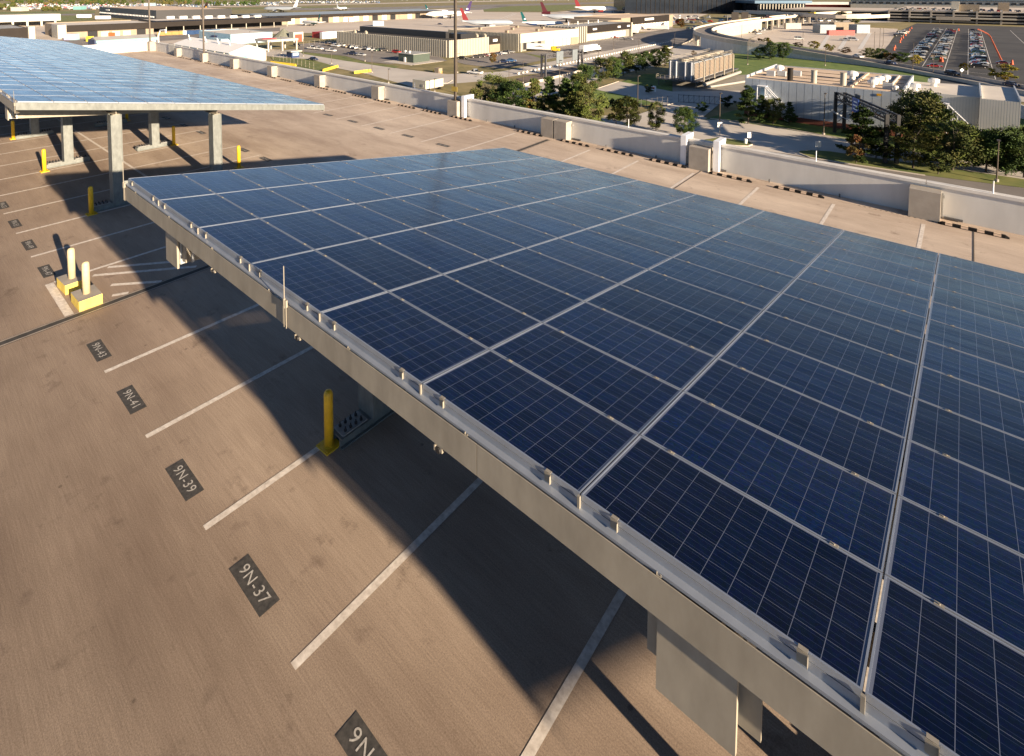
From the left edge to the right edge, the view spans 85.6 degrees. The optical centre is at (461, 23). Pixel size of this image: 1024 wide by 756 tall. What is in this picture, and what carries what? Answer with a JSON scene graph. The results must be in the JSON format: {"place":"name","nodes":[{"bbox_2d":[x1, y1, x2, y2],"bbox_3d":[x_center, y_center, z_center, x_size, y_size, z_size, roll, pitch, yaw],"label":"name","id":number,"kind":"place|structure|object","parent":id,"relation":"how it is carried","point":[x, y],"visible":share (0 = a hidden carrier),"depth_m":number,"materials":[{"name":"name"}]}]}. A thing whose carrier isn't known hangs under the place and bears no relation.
{"place":"outdoors","nodes":[
{"label":"outdoors","id":0,"kind":"place"},
{"bbox_2d":[0,5,574,21],"bbox_3d":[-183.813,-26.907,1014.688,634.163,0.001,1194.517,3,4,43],"label":"airfield grass","id":1,"kind":"structure","parent":0,"point":[506,8],"depth_m":1006.52,"materials":[{"name":"plant"}]},
{"bbox_2d":[271,52,543,70],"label":"lot island","id":2,"kind":"structure","parent":0,"point":[320,66],"depth_m":249.56,"materials":[{"name":"green plant"}]},
{"bbox_2d":[266,41,661,86],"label":"entry road","id":3,"kind":"structure","parent":0,"point":[403,76],"depth_m":226.70,"materials":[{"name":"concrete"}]},
{"bbox_2d":[0,51,1023,755],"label":"parking deck","id":4,"kind":"structure","parent":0,"point":[132,623],"depth_m":8.62,"materials":[{"name":"concrete"}]},
{"bbox_2d":[56,247,81,294],"bbox_3d":[-11.138,6.942,15.717,0.724,1.146,0.544,3,4,39],"label":"block bollard","id":5,"kind":"object","parent":4,"relation":"on","point":[70,282],"visible":0.97,"depth_m":15.62,"materials":[{"name":"yellow paint"}]},
{"bbox_2d":[71,261,102,311],"bbox_3d":[-10.178,6.988,14.917,0.724,1.146,0.544,3,4,41],"label":"block bollard","id":6,"kind":"object","parent":4,"relation":"on","point":[87,296],"visible":1,"depth_m":14.83,"materials":[{"name":"yellow paint"}]},
{"bbox_2d":[85,186,97,215],"bbox_3d":[-14.074,6.681,20.895,0.340,1.079,0.340,3,4,41],"label":"bollard","id":7,"kind":"object","parent":4,"relation":"on","point":[91,202],"visible":1,"depth_m":20.84,"materials":[{"name":"metal"}]},
{"bbox_2d":[86,339,111,361],"bbox_3d":[-8.544,7.673,12.962,0.920,0.003,0.300,3,4,43],"label":"stall number","id":8,"kind":"object","parent":4,"relation":"on","point":[98,349],"visible":1,"depth_m":12.95,"materials":[{"name":"black paint"}]},
{"bbox_2d":[82,41,155,52],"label":"end parapet","id":9,"kind":"structure","parent":4,"relation":"on","point":[130,47],"depth_m":77.56,"materials":[{"name":"concrete"}]},
{"bbox_2d":[116,385,146,414],"bbox_3d":[-6.843,7.762,11.401,0.920,0.003,0.300,3,4,43],"label":"stall number","id":10,"kind":"object","parent":4,"relation":"on","point":[131,399],"visible":1,"depth_m":11.39,"materials":[{"name":"black paint"}]},
{"bbox_2d":[0,36,324,211],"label":"solar canopy","id":11,"kind":"object","parent":4,"relation":"on","point":[39,77],"visible":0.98,"depth_m":26.25,"materials":[{"name":"glass"}]},
{"bbox_2d":[165,459,203,500],"bbox_3d":[-4.804,7.870,9.530,0.920,0.003,0.300,3,4,43],"label":"stall number","id":12,"kind":"object","parent":4,"relation":"on","point":[184,479],"visible":1,"depth_m":9.52,"materials":[{"name":"black paint"}]},
{"bbox_2d":[229,554,279,616],"bbox_3d":[-2.964,7.967,7.840,0.920,0.003,0.300,3,4,43],"label":"stall number","id":13,"kind":"object","parent":4,"relation":"on","point":[256,587],"visible":1,"depth_m":7.82,"materials":[{"name":"black paint"}]},
{"bbox_2d":[316,389,338,455],"bbox_3d":[-2.470,7.295,10.204,0.340,1.079,0.340,3,4,41],"label":"bollard","id":14,"kind":"object","parent":4,"relation":"on","point":[328,444],"visible":1,"depth_m":10.14,"materials":[{"name":"metal"}]},
{"bbox_2d":[335,711,387,755],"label":"stall number","id":15,"kind":"object","parent":4,"relation":"on","point":[354,735],"visible":1,"depth_m":6.21,"materials":[{"name":"black paint"}]},
{"bbox_2d":[0,55,924,755],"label":"stall lines","id":16,"kind":"object","parent":4,"relation":"on","point":[552,713],"visible":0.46,"depth_m":9.14,"materials":[{"name":"paint"}]},
{"bbox_2d":[0,68,973,346],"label":"expansion joint","id":17,"kind":"object","parent":4,"relation":"on","point":[88,310],"visible":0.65,"depth_m":14.95,"materials":[{"name":"rubber"}]},
{"bbox_2d":[122,148,1023,755],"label":"solar canopy","id":18,"kind":"object","parent":4,"relation":"on","point":[708,408],"visible":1,"depth_m":5.53,"materials":[{"name":"glass"}]},
{"bbox_2d":[155,42,1023,235],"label":"parapet wall","id":19,"kind":"structure","parent":4,"relation":"on","point":[930,200],"depth_m":25.83,"materials":[{"name":"concrete"}]},
{"bbox_2d":[451,0,457,100],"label":"lamp pole","id":20,"kind":"object","parent":19,"relation":"on","point":[454,88],"visible":1,"depth_m":37.25,"materials":[{"name":"brown metal"}]},
{"bbox_2d":[680,131,693,164],"bbox_3d":[11.098,6.121,27.158,0.275,1.440,0.970,3,4,43],"label":"steel bracket","id":21,"kind":"object","parent":4,"relation":"on","point":[684,147],"visible":0.96,"depth_m":26.82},
{"bbox_2d":[713,137,725,171],"bbox_3d":[12.207,6.182,26.105,0.275,1.440,0.970,3,4,43],"label":"steel bracket","id":22,"kind":"object","parent":4,"relation":"on","point":[718,142],"visible":0.95,"depth_m":25.77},
{"bbox_2d":[938,221,1009,238],"bbox_3d":[18.029,7.252,19.453,1.860,0.102,0.152,3,5,43],"label":"wheel stop","id":23,"kind":"object","parent":4,"relation":"on","point":[974,229],"visible":1,"depth_m":19.38,"materials":[{"name":"rubber"}]},
{"bbox_2d":[0,0,1023,146],"bbox_3d":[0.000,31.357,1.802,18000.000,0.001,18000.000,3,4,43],"label":"ground","id":24,"kind":"structure","parent":0,"point":[664,68],"depth_m":614.90,"materials":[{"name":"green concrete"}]},
{"bbox_2d":[0,13,60,25],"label":"canopy building","id":25,"kind":"structure","parent":24,"relation":"on","point":[41,19],"depth_m":515.78,"materials":[{"name":"white paint"}]},
{"bbox_2d":[88,34,157,44],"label":"shed","id":26,"kind":"structure","parent":24,"relation":"on","point":[117,39],"depth_m":311.48,"materials":[{"name":"blue paint"}]},
{"bbox_2d":[99,6,231,19],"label":"hangar","id":27,"kind":"structure","parent":24,"relation":"on","point":[133,12],"depth_m":628.94,"materials":[{"name":"beige paint"}]},
{"bbox_2d":[0,0,338,10],"bbox_3d":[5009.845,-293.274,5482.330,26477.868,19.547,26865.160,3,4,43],"label":"woods","id":28,"kind":"object","parent":24,"relation":"on","point":[86,2],"visible":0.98,"depth_m":1355.37,"materials":[{"name":"green plant"}]},
{"bbox_2d":[174,35,266,60],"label":"shed","id":29,"kind":"structure","parent":24,"relation":"on","point":[241,50],"depth_m":253.09,"materials":[{"name":"white paint"}]},
{"bbox_2d":[255,37,297,51],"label":"gate canopy","id":30,"kind":"object","parent":24,"relation":"on","point":[276,39],"visible":0.93,"depth_m":297.61,"materials":[{"name":"white paint"}]},
{"bbox_2d":[272,28,302,41],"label":"salt shed","id":31,"kind":"structure","parent":24,"relation":"on","point":[283,32],"depth_m":351.23,"materials":[{"name":"grey"}]},
{"bbox_2d":[61,2,613,14],"bbox_3d":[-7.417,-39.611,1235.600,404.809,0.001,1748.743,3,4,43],"label":"taxiway","id":32,"kind":"structure","parent":24,"relation":"on","point":[480,7],"depth_m":1138.70,"materials":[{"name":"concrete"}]},
{"bbox_2d":[17,8,706,44],"bbox_3d":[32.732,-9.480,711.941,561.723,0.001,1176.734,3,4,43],"label":"apron","id":33,"kind":"object","parent":24,"relation":"on","point":[432,24],"visible":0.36,"depth_m":555.22,"materials":[{"name":"concrete"}]},
{"bbox_2d":[0,24,34,38],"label":"cargo terminal","id":34,"kind":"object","parent":33,"relation":"on","point":[10,30],"visible":0.74,"depth_m":366.89,"materials":[{"name":"white paint"}]},
{"bbox_2d":[45,20,164,38],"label":"cargo terminal","id":35,"kind":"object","parent":33,"relation":"on","point":[58,30],"visible":0.97,"depth_m":399.16,"materials":[{"name":"white paint"}]},
{"bbox_2d":[138,15,290,31],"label":"cargo terminal","id":36,"kind":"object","parent":33,"relation":"on","point":[172,23],"visible":0.86,"depth_m":477.04,"materials":[{"name":"metal"}]},
{"bbox_2d":[199,29,271,43],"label":"shed","id":37,"kind":"structure","parent":33,"relation":"on","point":[241,36],"depth_m":343.38,"materials":[{"name":"blue paint"}]},
{"bbox_2d":[231,9,441,24],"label":"hangar","id":38,"kind":"structure","parent":33,"relation":"on","point":[339,16],"depth_m":600.50,"materials":[{"name":"white paint"}]},
{"bbox_2d":[426,1,471,18],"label":"airliner","id":39,"kind":"object","parent":33,"relation":"on","point":[444,14],"visible":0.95,"depth_m":658.48,"materials":[{"name":"white paint"}]},
{"bbox_2d":[460,8,512,26],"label":"airliner","id":40,"kind":"object","parent":33,"relation":"on","point":[488,22],"visible":0.88,"depth_m":483.48,"materials":[{"name":"white metal"}]},
{"bbox_2d":[520,12,562,26],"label":"airliner","id":41,"kind":"object","parent":33,"relation":"on","point":[539,23],"visible":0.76,"depth_m":484.09,"materials":[{"name":"white paint"}]},
{"bbox_2d":[540,2,592,22],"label":"airliner","id":42,"kind":"object","parent":33,"relation":"on","point":[565,17],"visible":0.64,"depth_m":571.90,"materials":[{"name":"white metal"}]},
{"bbox_2d":[575,0,616,12],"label":"airliner","id":43,"kind":"object","parent":33,"relation":"on","point":[594,9],"visible":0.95,"depth_m":834.77,"materials":[{"name":"white paint"}]},
{"bbox_2d":[3,0,731,22],"bbox_3d":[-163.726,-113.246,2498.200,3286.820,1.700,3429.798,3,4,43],"label":"parked cars","id":44,"kind":"object","parent":24,"relation":"on","point":[67,6],"visible":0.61,"depth_m":1272.46,"materials":[{"name":"white paint"}]},
{"bbox_2d":[56,27,683,68],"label":"asphalt lot","id":45,"kind":"structure","parent":24,"relation":"on","point":[520,58],"depth_m":297.02,"materials":[{"name":"asphalt"}]},
{"bbox_2d":[526,43,559,51],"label":"semi trailer","id":46,"kind":"object","parent":45,"relation":"on","point":[537,46],"visible":0.9,"depth_m":292.51,"materials":[{"name":"metal"}]},
{"bbox_2d":[211,0,544,6],"bbox_3d":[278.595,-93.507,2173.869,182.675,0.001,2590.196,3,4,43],"label":"runway","id":47,"kind":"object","parent":24,"relation":"on","point":[372,3],"visible":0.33,"depth_m":1546.83,"materials":[{"name":"asphalt"}]},
{"bbox_2d":[383,50,440,64],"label":"equipment house","id":48,"kind":"structure","parent":24,"relation":"on","point":[412,57],"depth_m":247.30,"materials":[{"name":"green metal"}]},
{"bbox_2d":[336,26,499,57],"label":"warehouse","id":49,"kind":"structure","parent":24,"relation":"on","point":[438,43],"depth_m":287.54,"materials":[{"name":"beige paint"}]},
{"bbox_2d":[301,34,540,94],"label":"dry turf","id":50,"kind":"structure","parent":24,"relation":"on","point":[448,67],"depth_m":223.84,"materials":[{"name":"green plant"}]},
{"bbox_2d":[413,76,442,90],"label":"box trailer","id":51,"kind":"object","parent":24,"relation":"on","point":[425,83],"visible":0.79,"depth_m":176.48,"materials":[{"name":"white paint"}]},
{"bbox_2d":[469,72,514,103],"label":"tree","id":52,"kind":"object","parent":24,"relation":"on","point":[481,94],"visible":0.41,"depth_m":134.62,"materials":[{"name":"green plant"}]},
{"bbox_2d":[489,79,530,107],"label":"tree","id":53,"kind":"object","parent":24,"relation":"on","point":[503,94],"visible":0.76,"depth_m":130.69,"materials":[{"name":"green plant"}]},
{"bbox_2d":[448,25,578,51],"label":"warehouse","id":54,"kind":"structure","parent":24,"relation":"on","point":[516,38],"depth_m":314.72,"materials":[{"name":"white paint"}]},
{"bbox_2d":[523,78,544,109],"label":"pine tree","id":55,"kind":"object","parent":24,"relation":"on","point":[534,89],"visible":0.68,"depth_m":131.56,"materials":[{"name":"green plant"}]},
{"bbox_2d":[536,76,560,113],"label":"pine tree","id":56,"kind":"object","parent":24,"relation":"on","point":[549,87],"visible":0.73,"depth_m":131.22,"materials":[{"name":"green plant"}]},
{"bbox_2d":[540,49,582,77],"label":"sign gantry","id":57,"kind":"object","parent":24,"relation":"on","point":[575,54],"visible":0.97,"depth_m":208.97,"materials":[{"name":"metal"}]},
{"bbox_2d":[553,77,573,113],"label":"pine tree","id":58,"kind":"object","parent":24,"relation":"on","point":[565,87],"visible":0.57,"depth_m":128.46,"materials":[{"name":"green plant"}]},
{"bbox_2d":[563,81,581,116],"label":"pine tree","id":59,"kind":"object","parent":24,"relation":"on","point":[576,86],"visible":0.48,"depth_m":125.53,"materials":[{"name":"green plant"}]},
{"bbox_2d":[568,72,596,96],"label":"tree","id":60,"kind":"object","parent":24,"relation":"on","point":[583,81],"visible":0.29,"depth_m":150.17,"materials":[{"name":"green plant"}]},
{"bbox_2d":[570,63,601,97],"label":"tree","id":61,"kind":"object","parent":24,"relation":"on","point":[587,68],"visible":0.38,"depth_m":159.71,"materials":[{"name":"green plant"}]},
{"bbox_2d":[564,83,608,120],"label":"tree","id":62,"kind":"object","parent":24,"relation":"on","point":[581,102],"visible":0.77,"depth_m":123.23,"materials":[{"name":"green plant"}]},
{"bbox_2d":[544,20,632,42],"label":"warehouse","id":63,"kind":"structure","parent":24,"relation":"on","point":[594,31],"depth_m":367.14,"materials":[{"name":"metal"}]},
{"bbox_2d":[516,47,662,81],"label":"planting strip","id":64,"kind":"object","parent":24,"relation":"on","point":[552,73],"visible":0.5,"depth_m":215.25,"materials":[{"name":"plant"}]},
{"bbox_2d":[592,56,613,78],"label":"tree","id":65,"kind":"object","parent":24,"relation":"on","point":[607,74],"visible":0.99,"depth_m":193.25,"materials":[{"name":"green plant"}]},
{"bbox_2d":[498,39,709,105],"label":"expressway","id":66,"kind":"structure","parent":24,"relation":"on","point":[684,49],"depth_m":265.04,"materials":[{"name":"concrete"}]},
{"bbox_2d":[604,56,623,77],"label":"tree","id":67,"kind":"object","parent":24,"relation":"on","point":[617,67],"visible":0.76,"depth_m":195.92,"materials":[{"name":"green plant"}]},
{"bbox_2d":[605,98,623,120],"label":"tree","id":68,"kind":"object","parent":24,"relation":"on","point":[612,116],"visible":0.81,"depth_m":128.86,"materials":[{"name":"green plant"}]},
{"bbox_2d":[615,50,634,75],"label":"tree","id":69,"kind":"object","parent":24,"relation":"on","point":[628,63],"visible":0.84,"depth_m":205.30,"materials":[{"name":"green plant"}]},
{"bbox_2d":[614,95,641,125],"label":"tree","id":70,"kind":"object","parent":24,"relation":"on","point":[634,104],"visible":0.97,"depth_m":126.22,"materials":[{"name":"green plant"}]},
{"bbox_2d":[647,101,666,128],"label":"tree","id":71,"kind":"object","parent":24,"relation":"on","point":[659,120],"visible":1,"depth_m":124.33,"materials":[{"name":"green plant"}]},
{"bbox_2d":[672,106,699,133],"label":"tree","id":72,"kind":"object","parent":24,"relation":"on","point":[686,113],"visible":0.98,"depth_m":118.60,"materials":[{"name":"green plant"}]},
{"bbox_2d":[448,80,924,175],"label":"kerb","id":73,"kind":"structure","parent":24,"relation":"on","point":[799,150],"depth_m":112.28,"materials":[{"name":"concrete"}]},
{"bbox_2d":[656,49,744,88],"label":"cooling tower","id":74,"kind":"structure","parent":24,"relation":"on","point":[700,67],"depth_m":186.21,"materials":[{"name":"metal"}]},
{"bbox_2d":[673,75,745,94],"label":"gravel yard","id":75,"kind":"structure","parent":24,"relation":"on","point":[678,86],"depth_m":185.29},
{"bbox_2d":[614,0,850,14],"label":"terminal","id":76,"kind":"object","parent":24,"relation":"on","point":[679,6],"visible":0.78,"depth_m":808.47,"materials":[{"name":"grey paint"}]},
{"bbox_2d":[734,85,769,123],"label":"pine tree","id":77,"kind":"object","parent":24,"relation":"on","point":[747,101],"visible":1,"depth_m":130.53,"materials":[{"name":"green plant"}]},
{"bbox_2d":[763,97,786,121],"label":"tree","id":78,"kind":"object","parent":24,"relation":"on","point":[777,113],"visible":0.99,"depth_m":129.68,"materials":[{"name":"green plant"}]},
{"bbox_2d":[780,101,798,122],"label":"pine tree","id":79,"kind":"object","parent":24,"relation":"on","point":[789,117],"visible":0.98,"depth_m":129.96,"materials":[{"name":"green plant"}]},
{"bbox_2d":[733,10,889,19],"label":"road viaduct","id":80,"kind":"object","parent":24,"relation":"on","point":[864,16],"visible":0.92,"depth_m":515.13,"materials":[{"name":"concrete"}]},
{"bbox_2d":[751,25,897,57],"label":"construction yard","id":81,"kind":"structure","parent":24,"relation":"on","point":[806,33],"depth_m":374.31,"materials":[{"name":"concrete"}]},
{"bbox_2d":[781,7,893,19],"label":"parking garage","id":82,"kind":"structure","parent":24,"relation":"on","point":[875,11],"depth_m":658.48,"materials":[{"name":"concrete"}]},
{"bbox_2d":[845,134,870,162],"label":"tree","id":83,"kind":"object","parent":24,"relation":"on","point":[852,147],"visible":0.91,"depth_m":100.54,"materials":[{"name":"orange plant"}]},
{"bbox_2d":[693,11,1023,93],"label":"road ramp","id":84,"kind":"structure","parent":24,"relation":"on","point":[717,36],"depth_m":278.96,"materials":[{"name":"concrete"}]},
{"bbox_2d":[828,92,900,163],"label":"sign gantry","id":85,"kind":"object","parent":24,"relation":"on","point":[856,101],"visible":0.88,"depth_m":110.92,"materials":[{"name":"metal"}]},
{"bbox_2d":[835,105,893,163],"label":"pine tree","id":86,"kind":"object","parent":24,"relation":"on","point":[863,122],"visible":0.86,"depth_m":101.55,"materials":[{"name":"green plant"}]},
{"bbox_2d":[744,64,1020,137],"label":"utility plant","id":87,"kind":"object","parent":24,"relation":"on","point":[803,89],"visible":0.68,"depth_m":127.99,"materials":[{"name":"grey metal"}]},
{"bbox_2d":[887,96,923,136],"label":"tree","id":88,"kind":"object","parent":24,"relation":"on","point":[899,98],"visible":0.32,"depth_m":114.08,"materials":[{"name":"green plant"}]},
{"bbox_2d":[880,123,941,167],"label":"tree","id":89,"kind":"object","parent":24,"relation":"on","point":[905,143],"visible":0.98,"depth_m":97.30,"materials":[{"name":"green plant"}]},
{"bbox_2d":[886,87,957,144],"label":"tree","id":90,"kind":"object","parent":24,"relation":"on","point":[929,99],"visible":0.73,"depth_m":110.21,"materials":[{"name":"green plant"}]},
{"bbox_2d":[913,108,959,142],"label":"tree","id":91,"kind":"object","parent":24,"relation":"on","point":[947,111],"visible":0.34,"depth_m":110.02,"materials":[{"name":"green plant"}]},
{"bbox_2d":[850,0,1023,7],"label":"building","id":92,"kind":"structure","parent":24,"relation":"on","point":[905,3],"depth_m":765.39,"materials":[{"name":"white paint"}]},
{"bbox_2d":[922,150,955,173],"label":"tree","id":93,"kind":"object","parent":24,"relation":"on","point":[933,154],"visible":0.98,"depth_m":94.24,"materials":[{"name":"green plant"}]},
{"bbox_2d":[878,23,1023,84],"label":"striped lot","id":94,"kind":"structure","parent":24,"relation":"on","point":[1009,44],"depth_m":313.17,"materials":[{"name":"asphalt"}]},
{"bbox_2d":[919,120,991,169],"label":"tree","id":95,"kind":"object","parent":24,"relation":"on","point":[959,137],"visible":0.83,"depth_m":95.01,"materials":[{"name":"green plant"}]},
{"bbox_2d":[888,1,1023,24],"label":"parking garage","id":96,"kind":"structure","parent":24,"relation":"on","point":[962,14],"depth_m":557.04,"materials":[{"name":"concrete"}]},
{"bbox_2d":[955,131,1016,171],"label":"tree","id":97,"kind":"object","parent":24,"relation":"on","point":[985,142],"visible":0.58,"depth_m":94.48,"materials":[{"name":"green plant"}]},
{"bbox_2d":[973,129,1023,175],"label":"tree","id":98,"kind":"object","parent":24,"relation":"on","point":[1006,170],"visible":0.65,"depth_m":93.00,"materials":[{"name":"green plant"}]},
{"bbox_2d":[987,63,1019,80],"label":"tree","id":99,"kind":"object","parent":24,"relation":"on","point":[1003,67],"visible":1,"depth_m":195.20,"materials":[{"name":"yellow plant"}]},
{"bbox_2d":[988,124,1023,177],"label":"tree","id":100,"kind":"object","parent":24,"relation":"on","point":[1019,131],"visible":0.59,"depth_m":92.97,"materials":[{"name":"green plant"}]},
{"bbox_2d":[570,13,672,29],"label":"warehouse","id":101,"kind":"structure","parent":0,"point":[640,21],"depth_m":470.31,"materials":[{"name":"metal"}]},
{"bbox_2d":[596,81,741,118],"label":"driveway","id":102,"kind":"structure","parent":0,"point":[625,88],"depth_m":167.28,"materials":[{"name":"concrete"}]},
{"bbox_2d":[651,26,699,48],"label":"expressway asphalt","id":103,"kind":"structure","parent":0,"point":[682,36],"depth_m":373.59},
{"bbox_2d":[501,13,1015,145],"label":"road markings","id":104,"kind":"object","parent":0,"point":[843,43],"visible":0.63,"depth_m":330.96,"materials":[{"name":"paint"}]},
{"bbox_2d":[590,42,1023,167],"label":"lawn","id":105,"kind":"structure","parent":0,"point":[752,66],"depth_m":202.81,"materials":[{"name":"green plant"}]},
{"bbox_2d":[594,106,1023,187],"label":"front road","id":106,"kind":"structure","parent":0,"point":[770,141],"depth_m":119.90,"materials":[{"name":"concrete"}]},
{"bbox_2d":[735,19,890,38],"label":"terminal road","id":107,"kind":"structure","parent":0,"point":[748,35],"depth_m":553.63,"materials":[{"name":"asphalt"}]},
{"bbox_2d":[706,138,1023,187],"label":"road island","id":108,"kind":"structure","parent":0,"point":[926,170],"depth_m":97.87,"materials":[{"name":"green plant"}]},
{"bbox_2d":[769,151,1023,196],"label":"service road","id":109,"kind":"structure","parent":0,"point":[1011,190],"depth_m":90.81,"materials":[{"name":"asphalt"}]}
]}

